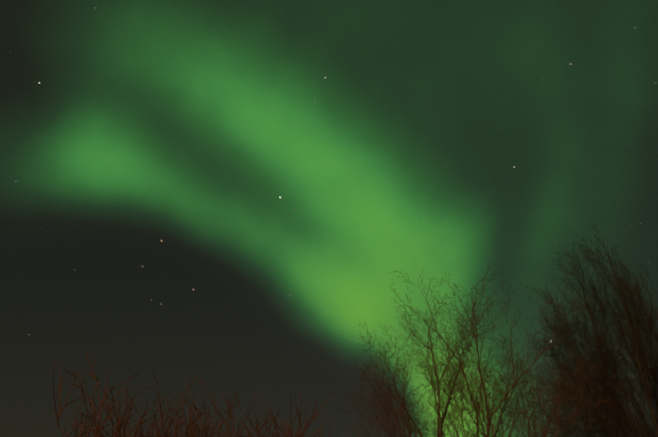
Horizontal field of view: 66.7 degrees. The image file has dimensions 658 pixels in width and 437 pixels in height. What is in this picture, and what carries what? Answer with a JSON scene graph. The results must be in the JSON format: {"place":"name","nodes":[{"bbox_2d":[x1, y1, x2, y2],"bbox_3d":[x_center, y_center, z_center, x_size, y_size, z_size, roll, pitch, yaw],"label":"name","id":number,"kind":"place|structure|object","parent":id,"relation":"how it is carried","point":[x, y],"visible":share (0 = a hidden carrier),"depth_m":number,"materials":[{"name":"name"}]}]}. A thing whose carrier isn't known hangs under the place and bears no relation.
{"place":"outdoors","nodes":[
{"label":"outdoors","id":0,"kind":"place"},
{"bbox_2d":[53,350,369,436],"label":"shrubs","id":1,"kind":"object","parent":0,"point":[125,420],"visible":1,"depth_m":2.45,"materials":[{"name":"brown plant"}]},
{"bbox_2d":[0,0,657,436],"label":"sky","id":2,"kind":"structure","parent":0,"point":[412,93],"materials":[{"name":"green"}]},
{"bbox_2d":[10,2,655,430],"bbox_3d":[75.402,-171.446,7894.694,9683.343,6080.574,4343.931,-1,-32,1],"label":"stars","id":3,"kind":"object","parent":2,"relation":"in","point":[294,208],"visible":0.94,"depth_m":7991.64,"materials":[{"name":"white"}]},
{"bbox_2d":[329,261,630,436],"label":"rowan tree","id":4,"kind":"object","parent":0,"point":[441,432],"visible":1,"depth_m":7.15,"materials":[{"name":"brown plant"}]},
{"bbox_2d":[522,219,657,436],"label":"birch trees","id":5,"kind":"object","parent":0,"point":[618,419],"visible":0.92,"depth_m":8.68,"materials":[{"name":"brown plant"}]}
]}

